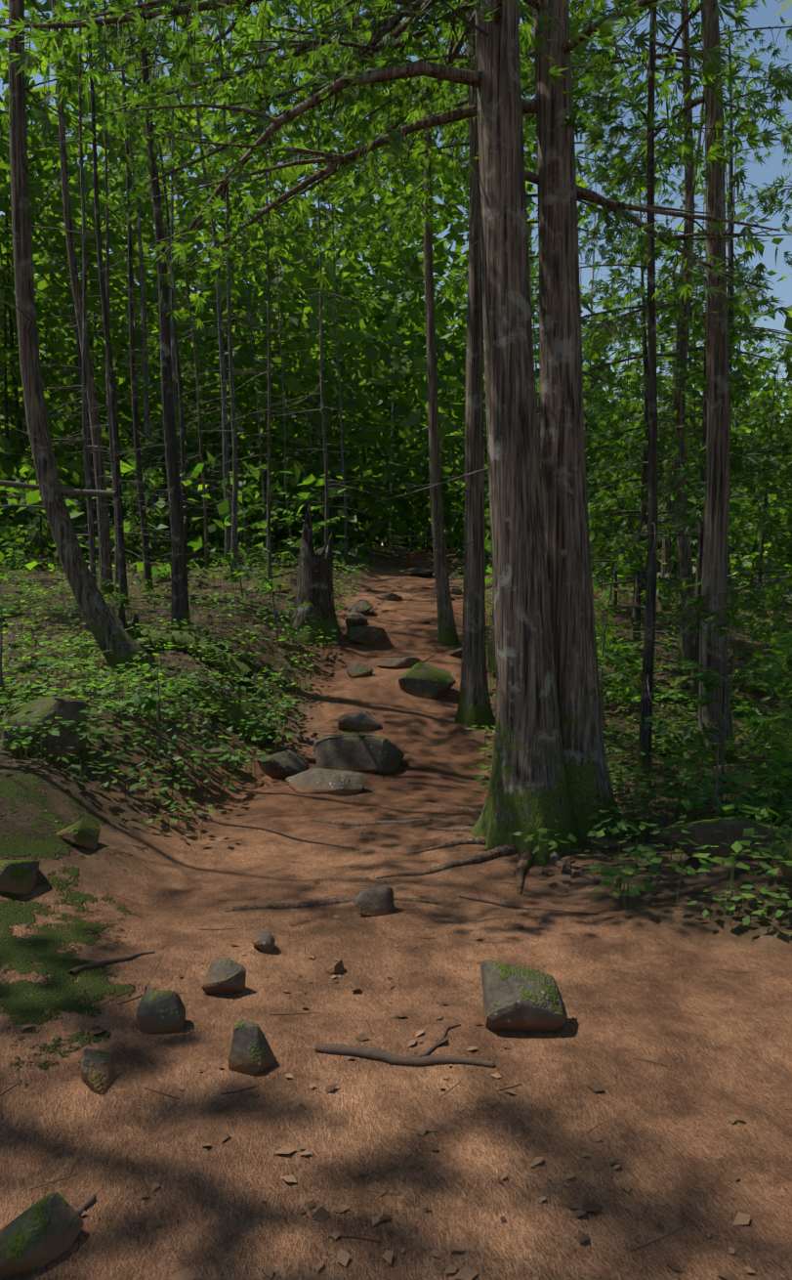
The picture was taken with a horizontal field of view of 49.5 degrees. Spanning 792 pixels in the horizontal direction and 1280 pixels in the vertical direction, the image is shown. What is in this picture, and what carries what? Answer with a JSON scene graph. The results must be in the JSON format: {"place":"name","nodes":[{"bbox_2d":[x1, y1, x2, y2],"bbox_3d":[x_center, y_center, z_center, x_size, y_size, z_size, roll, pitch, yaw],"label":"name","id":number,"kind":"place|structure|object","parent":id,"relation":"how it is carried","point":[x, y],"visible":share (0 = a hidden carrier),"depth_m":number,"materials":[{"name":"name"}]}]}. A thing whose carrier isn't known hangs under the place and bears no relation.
{"place":"outdoors","nodes":[
{"label":"outdoors","id":0,"kind":"place"},
{"bbox_2d":[0,543,791,1279],"bbox_3d":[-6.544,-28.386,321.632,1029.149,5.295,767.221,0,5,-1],"label":"ground","id":1,"kind":"structure","parent":0,"point":[678,1145],"depth_m":3.36,"materials":[{"name":"soil"}]},
{"bbox_2d":[0,859,40,894],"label":"rock","id":2,"kind":"object","parent":1,"relation":"on","point":[18,876],"visible":0.83,"depth_m":4.24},
{"bbox_2d":[0,178,44,549],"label":"forest tree","id":3,"kind":"object","parent":1,"relation":"on","point":[5,378],"visible":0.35,"depth_m":29.12,"materials":[{"name":"green plant"}]},
{"bbox_2d":[0,602,51,712],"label":"broadleaf sapling","id":4,"kind":"object","parent":1,"relation":"on","point":[21,669],"visible":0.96,"depth_m":7.47,"materials":[{"name":"green plant"}]},
{"bbox_2d":[0,28,62,556],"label":"thin tree","id":5,"kind":"object","parent":1,"relation":"on","point":[45,243],"visible":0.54,"depth_m":23.27,"materials":[{"name":"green plant"}]},
{"bbox_2d":[0,1192,83,1279],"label":"rock","id":6,"kind":"object","parent":1,"relation":"on","point":[43,1231],"visible":0.83,"depth_m":2.03,"materials":[{"name":"stone"}]},
{"bbox_2d":[0,695,87,757],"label":"bank boulder","id":7,"kind":"object","parent":1,"relation":"on","point":[48,707],"visible":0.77,"depth_m":6.10,"materials":[{"name":"stone"}]},
{"bbox_2d":[0,453,88,572],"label":"shrub","id":8,"kind":"object","parent":1,"relation":"on","point":[19,543],"visible":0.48,"depth_m":19.77,"materials":[{"name":"green plant"}]},
{"bbox_2d":[27,483,89,565],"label":"shrub","id":9,"kind":"object","parent":1,"relation":"on","point":[76,529],"visible":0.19,"depth_m":22.17,"materials":[{"name":"green plant"}]},
{"bbox_2d":[31,126,114,563],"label":"thin tree","id":10,"kind":"object","parent":1,"relation":"on","point":[79,357],"visible":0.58,"depth_m":21.37,"materials":[{"name":"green plant"}]},
{"bbox_2d":[0,0,157,675],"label":"leaning tree","id":11,"kind":"object","parent":1,"relation":"on","point":[107,629],"visible":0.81,"depth_m":9.08,"materials":[{"name":"brown plant"}]},
{"bbox_2d":[0,479,117,498],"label":"branch","id":12,"kind":"object","parent":11,"relation":"attached to","point":[96,492],"visible":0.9,"depth_m":9.20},
{"bbox_2d":[56,820,100,850],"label":"rock","id":13,"kind":"object","parent":1,"relation":"on","point":[81,833],"visible":0.81,"depth_m":4.86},
{"bbox_2d":[0,0,166,597],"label":"thin tree","id":14,"kind":"object","parent":1,"relation":"on","point":[105,552],"visible":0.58,"depth_m":13.84,"materials":[{"name":"brown plant"}]},
{"bbox_2d":[0,0,170,631],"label":"thin tree","id":15,"kind":"object","parent":1,"relation":"on","point":[86,448],"visible":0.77,"depth_m":10.69,"materials":[{"name":"brown plant"}]},
{"bbox_2d":[70,1048,117,1095],"bbox_3d":[-0.969,1.394,2.780,0.114,0.138,0.181,-5,7,-45],"label":"rock","id":16,"kind":"object","parent":1,"relation":"on","point":[98,1073],"visible":0.85,"depth_m":2.75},
{"bbox_2d":[54,385,139,546],"bbox_3d":[-8.948,-4.823,25.338,3.251,5.526,3.332,0,5,-1],"label":"shrub","id":17,"kind":"object","parent":1,"relation":"on","point":[79,447],"visible":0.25,"depth_m":25.36,"materials":[{"name":"green plant"}]},
{"bbox_2d":[53,0,169,600],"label":"thin tree","id":18,"kind":"object","parent":1,"relation":"on","point":[107,405],"visible":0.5,"depth_m":13.09,"materials":[{"name":"brown plant"}]},
{"bbox_2d":[53,0,170,608],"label":"thin tree","id":19,"kind":"object","parent":1,"relation":"on","point":[122,578],"visible":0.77,"depth_m":12.59,"materials":[{"name":"brown plant"}]},
{"bbox_2d":[88,0,166,591],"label":"thin tree","id":20,"kind":"object","parent":1,"relation":"on","point":[148,573],"visible":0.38,"depth_m":14.63,"materials":[{"name":"brown plant"}]},
{"bbox_2d":[85,24,179,561],"bbox_3d":[-6.751,-8.603,21.961,2.505,13.796,2.396,0,5,-1],"label":"thin tree","id":21,"kind":"object","parent":1,"relation":"on","point":[147,413],"visible":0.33,"depth_m":22.08,"materials":[{"name":"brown plant"}]},
{"bbox_2d":[108,466,170,560],"bbox_3d":[-5.902,-2.680,19.929,1.736,2.732,2.145,0,5,-1],"label":"shrub","id":22,"kind":"object","parent":1,"relation":"on","point":[134,546],"visible":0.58,"depth_m":19.85,"materials":[{"name":"green plant"}]},
{"bbox_2d":[75,0,230,631],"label":"thin tree","id":23,"kind":"object","parent":1,"relation":"on","point":[180,609],"visible":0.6,"depth_m":10.38,"materials":[{"name":"brown plant"}]},
{"bbox_2d":[118,668,197,757],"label":"broadleaf sapling","id":24,"kind":"object","parent":1,"relation":"on","point":[150,704],"visible":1,"depth_m":6.82,"materials":[{"name":"green plant"}]},
{"bbox_2d":[136,952,185,1032],"bbox_3d":[-0.874,1.361,3.283,0.172,0.230,0.312,0,5,-1],"label":"rock","id":25,"kind":"object","parent":1,"relation":"on","point":[160,1011],"visible":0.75,"depth_m":3.15,"materials":[{"name":"stone"}]},
{"bbox_2d":[125,424,199,554],"bbox_3d":[-6.566,-4.130,24.290,2.171,4.145,2.462,0,5,-1],"label":"shrub","id":26,"kind":"object","parent":1,"relation":"on","point":[162,458],"visible":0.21,"depth_m":24.07,"materials":[{"name":"green plant"}]},
{"bbox_2d":[99,46,230,570],"bbox_3d":[-4.766,-7.025,18.594,2.726,11.691,2.264,0,5,-1],"label":"thin tree","id":27,"kind":"object","parent":1,"relation":"on","point":[198,405],"visible":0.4,"depth_m":18.63,"materials":[{"name":"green plant"}]},
{"bbox_2d":[124,0,208,576],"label":"thin tree","id":28,"kind":"object","parent":1,"relation":"on","point":[181,405],"visible":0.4,"depth_m":18.04,"materials":[{"name":"brown plant"}]},
{"bbox_2d":[107,0,228,543],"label":"thin tree","id":29,"kind":"object","parent":1,"relation":"on","point":[184,101],"visible":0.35,"depth_m":13.52,"materials":[{"name":"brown plant"}]},
{"bbox_2d":[104,301,240,538],"bbox_3d":[-5.409,-4.975,21.323,3.365,6.837,3.189,0,5,-1],"label":"shrub","id":30,"kind":"object","parent":1,"relation":"on","point":[192,442],"visible":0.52,"depth_m":21.14,"materials":[{"name":"green plant"}]},
{"bbox_2d":[139,627,253,683],"bbox_3d":[-2.619,0.157,10.219,2.074,0.686,0.331,2,6,26],"label":"decayed log","id":31,"kind":"object","parent":1,"relation":"on","point":[186,639],"visible":0.5,"depth_m":9.96,"materials":[{"name":"plant"}]},
{"bbox_2d":[141,0,276,566],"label":"thin tree","id":32,"kind":"object","parent":1,"relation":"on","point":[227,493],"visible":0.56,"depth_m":19.32,"materials":[{"name":"brown plant"}]},
{"bbox_2d":[164,451,254,555],"bbox_3d":[-4.693,-3.138,21.550,2.425,3.160,1.900,0,5,-1],"label":"shrub","id":33,"kind":"object","parent":1,"relation":"on","point":[192,533],"visible":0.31,"depth_m":21.36,"materials":[{"name":"green plant"}]},
{"bbox_2d":[188,392,257,552],"bbox_3d":[-6.582,-5.939,31.546,3.986,6.260,2.637,-4,7,-40],"label":"shrub","id":34,"kind":"object","parent":1,"relation":"on","point":[250,520],"visible":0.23,"depth_m":31.27,"materials":[{"name":"green plant"}]},
{"bbox_2d":[201,957,246,993],"bbox_3d":[-0.692,1.392,3.507,0.166,0.176,0.140,1,5,15],"label":"rock","id":35,"kind":"object","parent":1,"relation":"on","point":[223,975],"visible":0.9,"depth_m":3.47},
{"bbox_2d":[164,2,290,582],"bbox_3d":[-2.981,-7.476,15.104,2.544,13.605,2.437,-4,6,-36],"label":"thin tree","id":36,"kind":"object","parent":1,"relation":"on","point":[235,494],"visible":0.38,"depth_m":15.33,"materials":[{"name":"brown plant"}]},
{"bbox_2d":[188,682,275,748],"bbox_3d":[-1.689,0.781,8.773,0.917,0.668,0.281,1,5,13],"label":"log","id":37,"kind":"object","parent":1,"relation":"on","point":[232,712],"visible":0.69,"depth_m":8.68,"materials":[{"name":"brown wood"}]},
{"bbox_2d":[204,496,266,609],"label":"broadleaf sapling","id":38,"kind":"object","parent":1,"relation":"on","point":[255,558],"visible":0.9,"depth_m":12.94,"materials":[{"name":"green plant"}]},
{"bbox_2d":[206,79,290,563],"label":"thin tree","id":39,"kind":"object","parent":1,"relation":"on","point":[233,200],"visible":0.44,"depth_m":19.88,"materials":[{"name":"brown plant"}]},
{"bbox_2d":[227,1019,276,1074],"bbox_3d":[-0.484,1.387,2.898,0.132,0.196,0.145,2,5,21],"label":"rock","id":40,"kind":"object","parent":1,"relation":"on","point":[251,1052],"visible":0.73,"depth_m":2.85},
{"bbox_2d":[197,0,333,593],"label":"thin tree","id":41,"kind":"object","parent":1,"relation":"on","point":[269,331],"visible":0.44,"depth_m":14.10,"materials":[{"name":"brown plant"}]},
{"bbox_2d":[237,545,311,643],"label":"broadleaf sapling","id":42,"kind":"object","parent":1,"relation":"on","point":[261,578],"visible":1,"depth_m":11.45,"materials":[{"name":"green plant"}]},
{"bbox_2d":[235,0,315,560],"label":"thin tree","id":43,"kind":"object","parent":1,"relation":"on","point":[279,319],"visible":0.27,"depth_m":20.61,"materials":[{"name":"brown plant"}]},
{"bbox_2d":[245,466,316,552],"bbox_3d":[-3.644,-3.856,26.133,2.262,3.025,1.934,4,6,38],"label":"shrub","id":44,"kind":"object","parent":1,"relation":"on","point":[279,537],"visible":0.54,"depth_m":25.93,"materials":[{"name":"green plant"}]},
{"bbox_2d":[256,750,309,778],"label":"rock","id":45,"kind":"object","parent":1,"relation":"on","point":[285,764],"visible":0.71,"depth_m":7.91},
{"bbox_2d":[260,420,343,543],"bbox_3d":[-2.483,-3.902,23.164,2.490,4.067,2.318,0,5,-1],"label":"shrub","id":46,"kind":"object","parent":1,"relation":"on","point":[306,471],"visible":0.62,"depth_m":23.20,"materials":[{"name":"green plant"}]},
{"bbox_2d":[287,502,341,646],"bbox_3d":[-1.224,-0.875,12.287,0.864,2.177,0.855,4,6,37],"label":"tree stump","id":47,"kind":"object","parent":1,"relation":"on","point":[315,583],"visible":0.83,"depth_m":12.09,"materials":[{"name":"brown wood"}]},
{"bbox_2d":[247,1,383,546],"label":"thin tree","id":48,"kind":"object","parent":1,"relation":"on","point":[327,480],"visible":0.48,"depth_m":16.47,"materials":[{"name":"brown plant"}]},
{"bbox_2d":[278,391,351,549],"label":"young conifer tree","id":49,"kind":"object","parent":1,"relation":"on","point":[297,459],"visible":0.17,"depth_m":27.18,"materials":[{"name":"green plant"}]},
{"bbox_2d":[283,50,360,564],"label":"thin tree","id":50,"kind":"object","parent":1,"relation":"on","point":[343,476],"visible":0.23,"depth_m":22.50,"materials":[{"name":"brown plant"}]},
{"bbox_2d":[285,768,365,795],"bbox_3d":[-0.620,1.224,7.286,0.714,0.242,0.371,1,5,7],"label":"rock","id":51,"kind":"object","parent":1,"relation":"on","point":[317,781],"visible":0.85,"depth_m":7.18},
{"bbox_2d":[223,896,437,912],"bbox_3d":[-0.343,1.413,4.570,1.124,0.080,0.131,-1,5,-7],"label":"root","id":52,"kind":"object","parent":1,"relation":"on","point":[278,906],"visible":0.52,"depth_m":4.57,"materials":[{"name":"brown plant"}]},
{"bbox_2d":[298,431,380,553],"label":"young conifer tree","id":53,"kind":"object","parent":1,"relation":"on","point":[356,455],"visible":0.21,"depth_m":29.49,"materials":[{"name":"green plant"}]},
{"bbox_2d":[294,727,404,773],"bbox_3d":[-0.411,1.080,8.263,1.037,0.464,0.682,-3,6,-28],"label":"rock","id":54,"kind":"object","parent":1,"relation":"on","point":[351,751],"visible":0.88,"depth_m":8.11,"materials":[{"name":"stone"}]},
{"bbox_2d":[338,710,382,731],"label":"rock","id":55,"kind":"object","parent":1,"relation":"on","point":[363,721],"visible":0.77,"depth_m":9.27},
{"bbox_2d":[343,626,386,644],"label":"trail rock","id":56,"kind":"object","parent":1,"relation":"on","point":[367,635],"visible":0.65,"depth_m":12.17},
{"bbox_2d":[263,0,469,645],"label":"tree","id":57,"kind":"object","parent":1,"relation":"on","point":[448,635],"visible":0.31,"depth_m":12.13,"materials":[{"name":"brown plant"}]},
{"bbox_2d":[353,886,395,916],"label":"rock","id":58,"kind":"object","parent":1,"relation":"on","point":[375,902],"visible":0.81,"depth_m":4.34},
{"bbox_2d":[309,817,474,826],"bbox_3d":[0.032,1.342,6.305,1.351,0.089,0.229,1,5,12],"label":"tree root","id":59,"kind":"object","parent":1,"relation":"on","point":[354,824],"visible":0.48,"depth_m":6.31,"materials":[{"name":"brown plant"}]},
{"bbox_2d":[0,670,791,1279],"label":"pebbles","id":60,"kind":"object","parent":1,"relation":"on","point":[322,1216],"visible":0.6,"depth_m":2.32,"materials":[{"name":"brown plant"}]},
{"bbox_2d":[0,0,791,865],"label":"tree","id":61,"kind":"object","parent":1,"relation":"on","point":[549,764],"visible":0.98,"depth_m":5.57,"materials":[{"name":"brown plant"}]},
{"bbox_2d":[0,541,791,933],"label":"understory plants","id":62,"kind":"object","parent":1,"relation":"on","point":[106,686],"visible":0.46,"depth_m":7.53,"materials":[{"name":"green plant"}]},
{"bbox_2d":[0,0,791,616],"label":"forest","id":63,"kind":"object","parent":1,"relation":"on","point":[371,377],"depth_m":27.47,"materials":[{"name":"plant"}]},
{"bbox_2d":[315,1043,494,1067],"bbox_3d":[0.023,1.428,2.930,0.620,0.043,0.063,1,5,10],"label":"stick","id":64,"kind":"object","parent":1,"relation":"on","point":[373,1053],"visible":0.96,"depth_m":2.92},
{"bbox_2d":[365,187,449,555],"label":"tree","id":65,"kind":"object","parent":1,"relation":"on","point":[380,292],"visible":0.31,"depth_m":34.97,"materials":[{"name":"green plant"}]},
{"bbox_2d":[398,649,456,698],"bbox_3d":[0.375,0.453,10.562,0.702,0.610,0.544,0,5,-1],"label":"mossy rock","id":66,"kind":"object","parent":1,"relation":"on","point":[421,679],"visible":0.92,"depth_m":10.36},
{"bbox_2d":[376,843,516,879],"bbox_3d":[0.394,1.384,5.284,1.150,0.114,0.163,-4,6,-36],"label":"tree root","id":67,"kind":"object","parent":1,"relation":"on","point":[506,849],"visible":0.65,"depth_m":5.25,"materials":[{"name":"brown plant"}]},
{"bbox_2d":[264,0,639,728],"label":"cedar tree","id":68,"kind":"object","parent":1,"relation":"on","point":[474,705],"visible":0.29,"depth_m":9.36,"materials":[{"name":"brown plant"}]},
{"bbox_2d":[338,1,658,677],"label":"cedar tree","id":69,"kind":"object","parent":1,"relation":"on","point":[624,229],"visible":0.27,"depth_m":10.49,"materials":[{"name":"green plant"}]},
{"bbox_2d":[480,959,567,1031],"bbox_3d":[0.472,1.369,3.181,0.320,0.306,0.196,1,5,7],"label":"pointed rock","id":70,"kind":"object","parent":1,"relation":"on","point":[515,998],"visible":0.88,"depth_m":3.12,"materials":[{"name":"stone"}]},
{"bbox_2d":[436,0,660,436],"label":"tree","id":71,"kind":"object","parent":1,"relation":"on","point":[462,280],"visible":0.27,"depth_m":13.17,"materials":[{"name":"green plant"}]},
{"bbox_2d":[483,118,624,459],"bbox_3d":[4.411,-9.208,23.352,3.956,14.845,4.811,3,6,31],"label":"forest tree","id":72,"kind":"object","parent":1,"relation":"on","point":[537,320],"visible":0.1,"depth_m":23.49,"materials":[{"name":"green plant"}]},
{"bbox_2d":[539,334,632,545],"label":"young conifer tree","id":73,"kind":"object","parent":1,"relation":"on","point":[594,412],"visible":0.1,"depth_m":20.88,"materials":[{"name":"green plant"}]},
{"bbox_2d":[583,398,626,545],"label":"young conifer tree","id":74,"kind":"object","parent":1,"relation":"on","point":[589,437],"visible":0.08,"depth_m":19.75,"materials":[{"name":"green plant"}]},
{"bbox_2d":[582,357,634,558],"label":"young conifer tree","id":75,"kind":"object","parent":1,"relation":"on","point":[594,425],"visible":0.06,"depth_m":23.45,"materials":[{"name":"green plant"}]},
{"bbox_2d":[579,185,639,485],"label":"forest tree","id":76,"kind":"object","parent":1,"relation":"on","point":[593,295],"visible":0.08,"depth_m":25.70,"materials":[{"name":"green plant"}]},
{"bbox_2d":[593,582,642,707],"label":"seedling tree","id":77,"kind":"object","parent":1,"relation":"on","point":[626,688],"visible":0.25,"depth_m":10.05,"materials":[{"name":"green plant"}]},
{"bbox_2d":[588,474,659,612],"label":"young conifer tree","id":78,"kind":"object","parent":1,"relation":"on","point":[620,506],"visible":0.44,"depth_m":13.77,"materials":[{"name":"green plant"}]},
{"bbox_2d":[586,835,679,850],"bbox_3d":[1.554,1.335,5.474,0.688,0.138,0.104,4,6,37],"label":"tree root","id":79,"kind":"object","parent":1,"relation":"on","point":[624,844],"visible":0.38,"depth_m":5.53,"materials":[{"name":"brown plant"}]},
{"bbox_2d":[594,529,685,747],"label":"broadleaf sapling","id":80,"kind":"object","parent":1,"relation":"on","point":[624,569],"visible":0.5,"depth_m":8.56,"materials":[{"name":"green plant"}]},
{"bbox_2d":[520,0,783,767],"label":"cedar tree","id":81,"kind":"object","parent":1,"relation":"on","point":[713,653],"visible":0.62,"depth_m":7.83,"materials":[{"name":"brown plant"}]},
{"bbox_2d":[518,0,791,787],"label":"thin tree","id":82,"kind":"object","parent":1,"relation":"on","point":[647,697],"visible":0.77,"depth_m":6.80,"materials":[{"name":"green plant"}]},
{"bbox_2d":[522,0,791,676],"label":"tree","id":83,"kind":"object","parent":1,"relation":"on","point":[684,548],"visible":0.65,"depth_m":10.72,"materials":[{"name":"green plant"}]},
{"bbox_2d":[587,321,748,611],"bbox_3d":[4.319,-2.767,14.401,2.718,5.266,2.615,0,5,-1],"label":"young conifer tree","id":84,"kind":"object","parent":1,"relation":"on","point":[635,405],"visible":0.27,"depth_m":14.27,"materials":[{"name":"green plant"}]},
{"bbox_2d":[594,17,746,610],"bbox_3d":[4.960,-5.530,15.292,2.359,10.680,2.708,4,6,38],"label":"forest tree","id":85,"kind":"object","parent":1,"relation":"on","point":[666,557],"visible":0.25,"depth_m":15.37,"materials":[{"name":"green plant"}]},
{"bbox_2d":[599,683,760,710],"bbox_3d":[3.104,0.646,10.174,2.247,0.342,0.328,2,5,17],"label":"log","id":86,"kind":"object","parent":1,"relation":"on","point":[753,701],"visible":0.31,"depth_m":10.00,"materials":[{"name":"brown wood"}]},
{"bbox_2d":[581,190,784,640],"bbox_3d":[3.261,-2.969,11.903,3.474,6.661,2.994,5,7,42],"label":"young conifer tree","id":87,"kind":"object","parent":1,"relation":"on","point":[639,575],"visible":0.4,"depth_m":12.01,"materials":[{"name":"green plant"}]},
{"bbox_2d":[639,365,741,576],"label":"young conifer tree","id":88,"kind":"object","parent":1,"relation":"on","point":[692,490],"visible":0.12,"depth_m":24.66,"materials":[{"name":"green plant"}]},
{"bbox_2d":[589,243,791,711],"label":"young conifer tree","id":89,"kind":"object","parent":1,"relation":"on","point":[736,466],"visible":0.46,"depth_m":9.58,"materials":[{"name":"green plant"}]},
{"bbox_2d":[635,183,760,516],"bbox_3d":[8.058,-6.941,23.454,3.746,11.418,3.099,0,5,-1],"label":"forest tree","id":90,"kind":"object","parent":1,"relation":"on","point":[742,440],"visible":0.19,"depth_m":23.15,"materials":[{"name":"green plant"}]},
{"bbox_2d":[603,25,791,622],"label":"forest tree","id":91,"kind":"object","parent":1,"relation":"on","point":[730,257],"visible":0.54,"depth_m":14.81,"materials":[{"name":"green plant"}]},
{"bbox_2d":[644,645,770,803],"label":"broadleaf sapling","id":92,"kind":"object","parent":1,"relation":"on","point":[711,681],"visible":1,"depth_m":6.53,"materials":[{"name":"green plant"}]},
{"bbox_2d":[662,744,782,820],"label":"broadleaf sapling","id":93,"kind":"object","parent":1,"relation":"on","point":[688,802],"visible":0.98,"depth_m":5.29,"materials":[{"name":"green plant"}]},
{"bbox_2d":[653,815,791,860],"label":"rock","id":94,"kind":"object","parent":1,"relation":"on","point":[704,833],"visible":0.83,"depth_m":4.91,"materials":[{"name":"stone"}]},
{"bbox_2d":[673,427,791,646],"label":"tree","id":95,"kind":"object","parent":1,"relation":"on","point":[703,606],"visible":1,"depth_m":5.99,"materials":[{"name":"green plant"}]},
{"bbox_2d":[688,146,777,495],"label":"forest tree","id":96,"kind":"object","parent":1,"relation":"on","point":[742,416],"visible":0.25,"depth_m":24.58,"materials":[{"name":"green plant"}]},
{"bbox_2d":[696,375,791,618],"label":"young conifer tree","id":97,"kind":"object","parent":1,"relation":"on","point":[782,539],"visible":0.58,"depth_m":16.10,"materials":[{"name":"green plant"}]},
{"bbox_2d":[721,618,791,751],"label":"bush","id":98,"kind":"object","parent":1,"relation":"on","point":[756,724],"visible":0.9,"depth_m":7.00,"materials":[{"name":"green plant"}]},
{"bbox_2d":[723,742,791,824],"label":"bush","id":99,"kind":"object","parent":1,"relation":"on","point":[781,771],"visible":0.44,"depth_m":5.98,"materials":[{"name":"green plant"}]},
{"bbox_2d":[728,493,791,592],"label":"bush","id":100,"kind":"object","parent":1,"relation":"on","point":[775,522],"visible":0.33,"depth_m":17.34,"materials":[{"name":"green plant"}]},
{"bbox_2d":[728,568,791,718],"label":"bush","id":101,"kind":"object","parent":1,"relation":"on","point":[759,656],"visible":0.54,"depth_m":9.67,"materials":[{"name":"green plant"}]},
{"bbox_2d":[738,391,791,576],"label":"young conifer tree","id":102,"kind":"object","parent":1,"relation":"on","point":[772,440],"visible":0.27,"depth_m":22.14,"materials":[{"name":"green plant"}]},
{"bbox_2d":[745,112,791,440],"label":"tree","id":103,"kind":"object","parent":1,"relation":"on","point":[772,199],"visible":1,"depth_m":9.31,"materials":[{"name":"green plant"}]},
{"bbox_2d":[0,0,791,553],"label":"sky","id":104,"kind":"structure","parent":0,"point":[763,16],"materials":[{"name":"blue"}]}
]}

